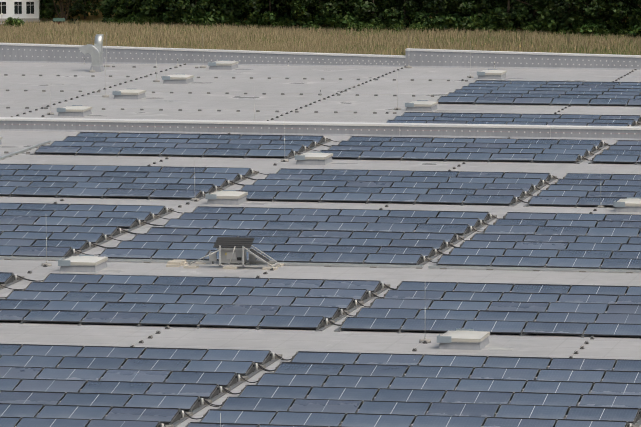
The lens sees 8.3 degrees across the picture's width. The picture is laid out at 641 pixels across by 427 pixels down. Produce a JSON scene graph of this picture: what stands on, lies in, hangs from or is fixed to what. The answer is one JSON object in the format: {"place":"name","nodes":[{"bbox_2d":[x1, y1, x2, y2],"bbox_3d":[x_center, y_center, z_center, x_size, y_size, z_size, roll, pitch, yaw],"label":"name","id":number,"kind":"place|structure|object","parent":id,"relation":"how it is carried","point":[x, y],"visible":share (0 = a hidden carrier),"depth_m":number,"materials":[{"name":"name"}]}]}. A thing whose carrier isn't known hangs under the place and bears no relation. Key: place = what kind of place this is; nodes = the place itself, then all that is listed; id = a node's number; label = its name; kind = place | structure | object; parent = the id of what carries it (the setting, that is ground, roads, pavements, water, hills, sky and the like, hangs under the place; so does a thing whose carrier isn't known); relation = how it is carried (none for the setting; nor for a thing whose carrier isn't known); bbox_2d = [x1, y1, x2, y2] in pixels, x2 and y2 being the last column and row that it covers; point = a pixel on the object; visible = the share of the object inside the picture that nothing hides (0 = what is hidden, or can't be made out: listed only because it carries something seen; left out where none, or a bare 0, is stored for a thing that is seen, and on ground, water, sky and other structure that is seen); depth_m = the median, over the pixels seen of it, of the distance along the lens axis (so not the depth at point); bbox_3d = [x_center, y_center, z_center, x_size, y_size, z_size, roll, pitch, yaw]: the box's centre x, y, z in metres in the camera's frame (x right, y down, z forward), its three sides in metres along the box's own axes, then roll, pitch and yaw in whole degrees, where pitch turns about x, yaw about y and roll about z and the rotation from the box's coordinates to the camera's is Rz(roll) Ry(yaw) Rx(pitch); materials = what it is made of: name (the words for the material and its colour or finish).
{"place":"outdoors","nodes":[
{"label":"outdoors","id":0,"kind":"place"},
{"bbox_2d":[0,0,640,54],"bbox_3d":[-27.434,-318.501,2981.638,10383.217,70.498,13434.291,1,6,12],"label":"terrain","id":1,"kind":"structure","parent":0,"point":[99,17],"depth_m":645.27,"materials":[{"name":"green plant"}]},
{"bbox_2d":[2,17,24,26],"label":"bush","id":2,"kind":"object","parent":1,"relation":"on","point":[12,21],"depth_m":630.48,"materials":[{"name":"green plant"}]},
{"bbox_2d":[0,0,41,23],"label":"white house","id":3,"kind":"structure","parent":1,"relation":"on","point":[28,10],"depth_m":639.02,"materials":[{"name":"white paint"}]},
{"bbox_2d":[39,0,59,18],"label":"tree","id":4,"kind":"object","parent":1,"relation":"on","point":[46,12],"visible":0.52,"depth_m":641.65,"materials":[{"name":"green plant"}]},
{"bbox_2d":[53,18,64,24],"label":"hen house","id":5,"kind":"structure","parent":1,"relation":"on","point":[58,20],"depth_m":635.67,"materials":[{"name":"teal"}]},
{"bbox_2d":[42,0,76,19],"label":"multistem tree","id":6,"kind":"object","parent":1,"relation":"on","point":[63,15],"visible":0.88,"depth_m":639.87,"materials":[{"name":"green plant"}]},
{"bbox_2d":[46,0,83,21],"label":"tree","id":7,"kind":"object","parent":1,"relation":"on","point":[54,13],"visible":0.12,"depth_m":646.70,"materials":[{"name":"green plant"}]},
{"bbox_2d":[64,0,102,18],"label":"tree","id":8,"kind":"object","parent":1,"relation":"on","point":[80,6],"visible":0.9,"depth_m":645.51,"materials":[{"name":"green plant"}]},
{"bbox_2d":[106,17,118,24],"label":"edge bush","id":9,"kind":"object","parent":1,"relation":"on","point":[110,20],"visible":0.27,"depth_m":636.00,"materials":[{"name":"green plant"}]},
{"bbox_2d":[115,17,133,24],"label":"edge bush","id":10,"kind":"object","parent":1,"relation":"on","point":[127,20],"visible":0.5,"depth_m":635.27,"materials":[{"name":"green plant"}]},
{"bbox_2d":[100,0,149,22],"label":"tree","id":11,"kind":"object","parent":1,"relation":"on","point":[109,8],"visible":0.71,"depth_m":636.56,"materials":[{"name":"green plant"}]},
{"bbox_2d":[134,15,150,25],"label":"edge bush","id":12,"kind":"object","parent":1,"relation":"on","point":[142,20],"visible":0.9,"depth_m":634.20,"materials":[{"name":"green plant"}]},
{"bbox_2d":[127,0,169,20],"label":"tree","id":13,"kind":"object","parent":1,"relation":"on","point":[142,6],"visible":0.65,"depth_m":632.94,"materials":[{"name":"green plant"}]},
{"bbox_2d":[146,15,160,23],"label":"edge bush","id":14,"kind":"object","parent":1,"relation":"on","point":[151,20],"visible":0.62,"depth_m":634.03,"materials":[{"name":"green plant"}]},
{"bbox_2d":[162,17,176,24],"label":"edge bush","id":15,"kind":"object","parent":1,"relation":"on","point":[169,21],"visible":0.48,"depth_m":632.58,"materials":[{"name":"green plant"}]},
{"bbox_2d":[144,0,199,23],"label":"tree","id":16,"kind":"object","parent":1,"relation":"on","point":[167,14],"visible":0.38,"depth_m":633.48,"materials":[{"name":"green plant"}]},
{"bbox_2d":[175,17,193,25],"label":"edge bush","id":17,"kind":"object","parent":1,"relation":"on","point":[179,21],"visible":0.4,"depth_m":631.54,"materials":[{"name":"green plant"}]},
{"bbox_2d":[165,0,227,24],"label":"tree","id":18,"kind":"object","parent":1,"relation":"on","point":[194,6],"visible":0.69,"depth_m":629.87,"materials":[{"name":"green plant"}]},
{"bbox_2d":[195,20,216,28],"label":"edge bush","id":19,"kind":"object","parent":1,"relation":"on","point":[214,21],"visible":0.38,"depth_m":628.76,"materials":[{"name":"green plant"}]},
{"bbox_2d":[196,0,239,27],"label":"tree","id":20,"kind":"object","parent":1,"relation":"on","point":[216,13],"visible":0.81,"depth_m":628.70,"materials":[{"name":"green plant"}]},
{"bbox_2d":[234,19,251,27],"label":"edge bush","id":21,"kind":"object","parent":1,"relation":"on","point":[240,22],"visible":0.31,"depth_m":628.56,"materials":[{"name":"green plant"}]},
{"bbox_2d":[220,0,275,23],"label":"tree","id":22,"kind":"object","parent":1,"relation":"on","point":[242,9],"visible":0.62,"depth_m":628.11,"materials":[{"name":"green plant"}]},
{"bbox_2d":[242,0,290,28],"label":"tree","id":23,"kind":"object","parent":1,"relation":"on","point":[267,18],"visible":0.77,"depth_m":626.55,"materials":[{"name":"green plant"}]},
{"bbox_2d":[271,20,286,27],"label":"edge bush","id":24,"kind":"object","parent":1,"relation":"on","point":[279,23],"visible":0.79,"depth_m":625.56,"materials":[{"name":"green plant"}]},
{"bbox_2d":[274,0,321,29],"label":"tree","id":25,"kind":"object","parent":1,"relation":"on","point":[299,12],"visible":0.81,"depth_m":624.31,"materials":[{"name":"green plant"}]},
{"bbox_2d":[308,23,323,30],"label":"edge bush","id":26,"kind":"object","parent":1,"relation":"on","point":[311,26],"visible":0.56,"depth_m":623.15,"materials":[{"name":"green plant"}]},
{"bbox_2d":[293,0,345,25],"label":"tree","id":27,"kind":"object","parent":1,"relation":"on","point":[317,20],"visible":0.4,"depth_m":624.23,"materials":[{"name":"green plant"}]},
{"bbox_2d":[324,23,344,31],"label":"edge bush","id":28,"kind":"object","parent":1,"relation":"on","point":[333,27],"visible":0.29,"depth_m":622.79,"materials":[{"name":"green plant"}]},
{"bbox_2d":[314,0,375,26],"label":"tree","id":29,"kind":"object","parent":1,"relation":"on","point":[334,18],"visible":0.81,"depth_m":622.02,"materials":[{"name":"green plant"}]},
{"bbox_2d":[343,22,358,29],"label":"edge bush","id":30,"kind":"object","parent":1,"relation":"on","point":[349,26],"visible":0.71,"depth_m":621.01,"materials":[{"name":"green plant"}]},
{"bbox_2d":[356,23,375,31],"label":"edge bush","id":31,"kind":"object","parent":1,"relation":"on","point":[363,27],"visible":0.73,"depth_m":620.18,"materials":[{"name":"green plant"}]},
{"bbox_2d":[339,0,409,30],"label":"tree","id":32,"kind":"object","parent":1,"relation":"on","point":[375,17],"visible":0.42,"depth_m":622.25,"materials":[{"name":"green plant"}]},
{"bbox_2d":[376,22,390,32],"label":"edge bush","id":33,"kind":"object","parent":1,"relation":"on","point":[380,27],"visible":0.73,"depth_m":620.17,"materials":[{"name":"green plant"}]},
{"bbox_2d":[390,23,407,32],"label":"edge bush","id":34,"kind":"object","parent":1,"relation":"on","point":[396,26],"visible":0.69,"depth_m":618.19,"materials":[{"name":"green plant"}]},
{"bbox_2d":[376,0,429,28],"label":"tree","id":35,"kind":"object","parent":1,"relation":"on","point":[395,14],"visible":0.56,"depth_m":619.94,"materials":[{"name":"green plant"}]},
{"bbox_2d":[408,22,429,31],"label":"edge bush","id":36,"kind":"object","parent":1,"relation":"on","point":[417,26],"visible":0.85,"depth_m":616.68,"materials":[{"name":"green plant"}]},
{"bbox_2d":[406,0,461,30],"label":"tree","id":37,"kind":"object","parent":1,"relation":"on","point":[418,17],"visible":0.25,"depth_m":617.79,"materials":[{"name":"green plant"}]},
{"bbox_2d":[428,0,483,32],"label":"tree","id":38,"kind":"object","parent":1,"relation":"on","point":[452,21],"visible":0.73,"depth_m":614.94,"materials":[{"name":"green plant"}]},
{"bbox_2d":[450,0,506,29],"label":"tree","id":39,"kind":"object","parent":1,"relation":"on","point":[484,8],"visible":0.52,"depth_m":614.06,"materials":[{"name":"green plant"}]},
{"bbox_2d":[481,24,497,32],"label":"edge bush","id":40,"kind":"object","parent":1,"relation":"on","point":[491,28],"visible":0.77,"depth_m":612.55,"materials":[{"name":"green plant"}]},
{"bbox_2d":[496,26,516,32],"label":"edge bush","id":41,"kind":"object","parent":1,"relation":"on","point":[512,28],"visible":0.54,"depth_m":612.31,"materials":[{"name":"green plant"}]},
{"bbox_2d":[484,0,539,30],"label":"tree","id":42,"kind":"object","parent":1,"relation":"on","point":[501,17],"visible":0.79,"depth_m":612.28,"materials":[{"name":"green plant"}]},
{"bbox_2d":[505,0,547,33],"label":"tree","id":43,"kind":"object","parent":1,"relation":"on","point":[533,20],"visible":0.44,"depth_m":611.19,"materials":[{"name":"green plant"}]},
{"bbox_2d":[521,23,538,32],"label":"edge bush","id":44,"kind":"object","parent":1,"relation":"on","point":[530,27],"visible":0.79,"depth_m":610.09,"materials":[{"name":"green plant"}]},
{"bbox_2d":[539,27,556,34],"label":"edge bush","id":45,"kind":"object","parent":1,"relation":"on","point":[545,29],"visible":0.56,"depth_m":609.40,"materials":[{"name":"green plant"}]},
{"bbox_2d":[531,0,599,33],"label":"tree","id":46,"kind":"object","parent":1,"relation":"on","point":[552,16],"visible":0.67,"depth_m":608.01,"materials":[{"name":"green plant"}]},
{"bbox_2d":[555,27,575,34],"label":"edge bush","id":47,"kind":"object","parent":1,"relation":"on","point":[564,30],"visible":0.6,"depth_m":607.21,"materials":[{"name":"green plant"}]},
{"bbox_2d":[555,0,585,18],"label":"tree","id":48,"kind":"object","parent":1,"relation":"on","point":[564,6],"visible":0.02,"depth_m":616.48,"materials":[{"name":"green plant"}]},
{"bbox_2d":[575,25,590,35],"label":"edge bush","id":49,"kind":"object","parent":1,"relation":"on","point":[579,27],"visible":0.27,"depth_m":606.60,"materials":[{"name":"green plant"}]},
{"bbox_2d":[564,0,628,35],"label":"tree","id":50,"kind":"object","parent":1,"relation":"on","point":[575,18],"visible":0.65,"depth_m":605.70,"materials":[{"name":"green plant"}]},
{"bbox_2d":[595,28,614,37],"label":"edge bush","id":51,"kind":"object","parent":1,"relation":"on","point":[606,31],"visible":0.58,"depth_m":605.47,"materials":[{"name":"green plant"}]},
{"bbox_2d":[589,0,640,35],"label":"tree","id":52,"kind":"object","parent":1,"relation":"on","point":[628,11],"visible":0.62,"depth_m":604.90,"materials":[{"name":"green plant"}]},
{"bbox_2d":[615,28,635,37],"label":"edge bush","id":53,"kind":"object","parent":1,"relation":"on","point":[618,31],"visible":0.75,"depth_m":604.70,"materials":[{"name":"green plant"}]},
{"bbox_2d":[627,0,640,35],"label":"tree","id":54,"kind":"object","parent":1,"relation":"on","point":[636,28],"visible":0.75,"depth_m":602.67,"materials":[{"name":"green plant"}]},
{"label":"warehouse walls","id":55,"kind":"object","parent":1,"relation":"on","visible":0},
{"bbox_2d":[0,62,640,426],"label":"roof slab","id":56,"kind":"structure","parent":55,"relation":"on","point":[289,343],"depth_m":175.71,"materials":[{"name":"grey concrete"}]},
{"bbox_2d":[0,136,14,147],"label":"skylight","id":57,"kind":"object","parent":56,"relation":"on","point":[4,145],"depth_m":184.76,"materials":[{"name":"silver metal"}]},
{"bbox_2d":[0,272,23,289],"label":"solar panels","id":58,"kind":"object","parent":56,"relation":"on","point":[6,278],"visible":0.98,"depth_m":138.74,"materials":[{"name":"blue glass"}]},
{"bbox_2d":[41,240,51,265],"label":"lightning rod","id":59,"kind":"object","parent":56,"relation":"on","point":[49,264],"visible":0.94,"depth_m":143.09,"materials":[{"name":"metal"}]},
{"bbox_2d":[50,105,101,117],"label":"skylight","id":60,"kind":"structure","parent":56,"relation":"on","point":[72,111],"depth_m":198.58,"materials":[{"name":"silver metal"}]},
{"bbox_2d":[49,254,122,273],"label":"skylight","id":61,"kind":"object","parent":56,"relation":"on","point":[84,264],"depth_m":141.56,"materials":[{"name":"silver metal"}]},
{"bbox_2d":[0,203,173,257],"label":"solar panels","id":62,"kind":"object","parent":56,"relation":"on","point":[28,229],"visible":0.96,"depth_m":153.88,"materials":[{"name":"blue glass"}]},
{"bbox_2d":[79,34,103,71],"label":"vent duct","id":63,"kind":"object","parent":56,"relation":"on","point":[95,51],"visible":1,"depth_m":224.56,"materials":[{"name":"grey metal"}]},
{"bbox_2d":[11,63,185,116],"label":"lightning conductor","id":64,"kind":"object","parent":56,"relation":"on","point":[94,91],"visible":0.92,"depth_m":211.46,"materials":[{"name":"grey concrete"}]},
{"bbox_2d":[102,59,108,96],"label":"lightning rod","id":65,"kind":"object","parent":56,"relation":"on","point":[105,95],"visible":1,"depth_m":208.84,"materials":[{"name":"metal"}]},
{"bbox_2d":[0,164,258,199],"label":"solar panels","id":66,"kind":"object","parent":56,"relation":"on","point":[102,181],"visible":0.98,"depth_m":168.29,"materials":[{"name":"blue glass"}]},
{"bbox_2d":[107,89,163,99],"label":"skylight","id":67,"kind":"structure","parent":56,"relation":"on","point":[130,94],"depth_m":207.75,"materials":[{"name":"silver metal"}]},
{"bbox_2d":[50,132,230,203],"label":"lightning conductor","id":68,"kind":"object","parent":56,"relation":"on","point":[161,160],"visible":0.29,"depth_m":176.54,"materials":[{"name":"grey concrete"}]},
{"bbox_2d":[0,344,281,426],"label":"solar panels","id":69,"kind":"object","parent":56,"relation":"on","point":[110,394],"visible":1,"depth_m":116.10,"materials":[{"name":"blue glass"}]},
{"bbox_2d":[112,66,197,67],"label":"lightning conductor","id":70,"kind":"object","parent":56,"relation":"on","point":[161,66],"visible":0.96,"depth_m":226.91,"materials":[{"name":"grey concrete"}]},
{"bbox_2d":[30,132,330,158],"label":"solar panels","id":71,"kind":"object","parent":56,"relation":"on","point":[115,143],"visible":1,"depth_m":182.59,"materials":[{"name":"blue glass"}]},
{"bbox_2d":[159,74,211,84],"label":"skylight","id":72,"kind":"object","parent":56,"relation":"on","point":[178,79],"depth_m":216.74,"materials":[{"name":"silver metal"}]},
{"bbox_2d":[0,273,389,330],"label":"solar panels","id":73,"kind":"object","parent":56,"relation":"on","point":[87,297],"visible":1,"depth_m":132.75,"materials":[{"name":"blue glass"}]},
{"bbox_2d":[6,107,396,113],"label":"lightning conductor","id":74,"kind":"object","parent":56,"relation":"on","point":[217,110],"visible":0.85,"depth_m":200.89,"materials":[{"name":"grey concrete"}]},
{"bbox_2d":[2,89,433,96],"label":"lightning conductor","id":75,"kind":"object","parent":56,"relation":"on","point":[225,93],"visible":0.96,"depth_m":210.46,"materials":[{"name":"grey concrete"}]},
{"bbox_2d":[203,60,250,69],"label":"skylight","id":76,"kind":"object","parent":56,"relation":"on","point":[224,65],"depth_m":225.64,"materials":[{"name":"white plastic"}]},
{"bbox_2d":[166,237,292,269],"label":"inverter station","id":77,"kind":"object","parent":56,"relation":"on","point":[232,250],"visible":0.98,"depth_m":142.41,"materials":[{"name":"grey metal"}]},
{"bbox_2d":[199,190,266,205],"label":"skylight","id":78,"kind":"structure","parent":56,"relation":"on","point":[228,198],"depth_m":161.48,"materials":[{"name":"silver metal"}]},
{"bbox_2d":[4,74,467,81],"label":"lightning conductor","id":79,"kind":"object","parent":56,"relation":"on","point":[250,77],"visible":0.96,"depth_m":219.47,"materials":[{"name":"grey concrete"}]},
{"bbox_2d":[98,206,496,264],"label":"pv array","id":80,"kind":"object","parent":56,"relation":"on","point":[344,236],"visible":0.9,"depth_m":150.02,"materials":[{"name":"blue glass"}]},
{"bbox_2d":[83,58,550,137],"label":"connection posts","id":81,"kind":"object","parent":56,"relation":"on","point":[320,88],"visible":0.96,"depth_m":225.56,"materials":[{"name":"silver metal"}]},
{"bbox_2d":[129,137,510,346],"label":"lightning conductor","id":82,"kind":"object","parent":56,"relation":"on","point":[168,327],"visible":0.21,"depth_m":139.71,"materials":[{"name":"grey concrete"}]},
{"bbox_2d":[0,122,640,426],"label":"cables","id":83,"kind":"object","parent":56,"relation":"on","point":[229,392],"visible":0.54,"depth_m":145.78,"materials":[{"name":"black plastic"}]},
{"bbox_2d":[0,117,640,139],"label":"fire wall","id":84,"kind":"structure","parent":56,"relation":"on","point":[329,128],"depth_m":188.82,"materials":[{"name":"grey"}]},
{"bbox_2d":[0,141,640,272],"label":"cable trays","id":85,"kind":"object","parent":56,"relation":"on","point":[326,264],"visible":0.85,"depth_m":142.44,"materials":[{"name":"metal"}]},
{"bbox_2d":[287,152,357,165],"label":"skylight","id":86,"kind":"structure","parent":56,"relation":"on","point":[315,159],"depth_m":176.13,"materials":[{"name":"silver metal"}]},
{"bbox_2d":[267,66,405,120],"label":"lightning conductor","id":87,"kind":"object","parent":56,"relation":"on","point":[336,93],"visible":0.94,"depth_m":209.19,"materials":[{"name":"grey concrete"}]},
{"bbox_2d":[236,168,556,205],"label":"pv array","id":88,"kind":"object","parent":56,"relation":"on","point":[460,187],"visible":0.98,"depth_m":165.62,"materials":[{"name":"blue glass"}]},
{"bbox_2d":[394,70,400,109],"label":"lightning rod","id":89,"kind":"object","parent":56,"relation":"on","point":[397,93],"visible":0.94,"depth_m":201.37,"materials":[{"name":"metal"}]},
{"bbox_2d":[185,351,640,426],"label":"solar panels","id":90,"kind":"object","parent":56,"relation":"on","point":[555,392],"visible":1,"depth_m":114.02,"materials":[{"name":"blue glass"}]},
{"bbox_2d":[399,100,448,111],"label":"skylight","id":91,"kind":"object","parent":56,"relation":"on","point":[422,106],"depth_m":200.57,"materials":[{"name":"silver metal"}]},
{"bbox_2d":[419,337,430,342],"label":"lightning rod","id":92,"kind":"object","parent":56,"relation":"on","point":[424,339],"visible":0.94,"depth_m":124.83,"materials":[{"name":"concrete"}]},
{"bbox_2d":[319,136,607,163],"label":"solar panels","id":93,"kind":"object","parent":56,"relation":"on","point":[495,149],"visible":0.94,"depth_m":180.27,"materials":[{"name":"blue glass"}]},
{"bbox_2d":[429,329,512,351],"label":"skylight","id":94,"kind":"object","parent":56,"relation":"on","point":[464,340],"depth_m":123.48,"materials":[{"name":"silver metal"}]},
{"bbox_2d":[334,281,640,337],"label":"solar panels","id":95,"kind":"object","parent":56,"relation":"on","point":[575,310],"visible":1,"depth_m":130.52,"materials":[{"name":"blue glass"}]},
{"bbox_2d":[473,69,524,79],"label":"skylight","id":96,"kind":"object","parent":56,"relation":"on","point":[491,74],"depth_m":218.78,"materials":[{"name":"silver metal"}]},
{"bbox_2d":[386,112,640,125],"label":"solar panels","id":97,"kind":"object","parent":56,"relation":"on","point":[520,119],"visible":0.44,"depth_m":193.82,"materials":[{"name":"blue glass"}]},
{"bbox_2d":[434,212,640,268],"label":"solar panels","id":98,"kind":"object","parent":56,"relation":"on","point":[605,239],"visible":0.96,"depth_m":146.89,"materials":[{"name":"blue glass"}]},
{"bbox_2d":[437,80,640,106],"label":"solar panels","id":99,"kind":"object","parent":56,"relation":"on","point":[553,92],"visible":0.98,"depth_m":207.46,"materials":[{"name":"blue glass"}]},
{"bbox_2d":[523,173,640,207],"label":"solar panels","id":100,"kind":"object","parent":56,"relation":"on","point":[574,189],"visible":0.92,"depth_m":164.24,"materials":[{"name":"blue glass"}]},
{"bbox_2d":[569,336,594,357],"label":"lightning conductor","id":101,"kind":"object","parent":56,"relation":"on","point":[582,346],"visible":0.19,"depth_m":123.45,"materials":[{"name":"grey concrete"}]},
{"bbox_2d":[554,69,636,113],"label":"lightning conductor","id":102,"kind":"object","parent":56,"relation":"on","point":[612,81],"visible":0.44,"depth_m":217.44,"materials":[{"name":"grey concrete"}]},
{"bbox_2d":[588,140,640,164],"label":"solar panels","id":103,"kind":"object","parent":56,"relation":"on","point":[624,151],"visible":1,"depth_m":178.40,"materials":[{"name":"blue glass"}]},
{"bbox_2d":[605,197,640,213],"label":"skylight","id":104,"kind":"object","parent":56,"relation":"on","point":[632,205],"depth_m":158.37,"materials":[{"name":"white plastic"}]},
{"bbox_2d":[0,43,640,69],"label":"parapet","id":105,"kind":"structure","parent":55,"relation":"on","point":[59,53],"depth_m":227.67,"materials":[{"name":"grey"}]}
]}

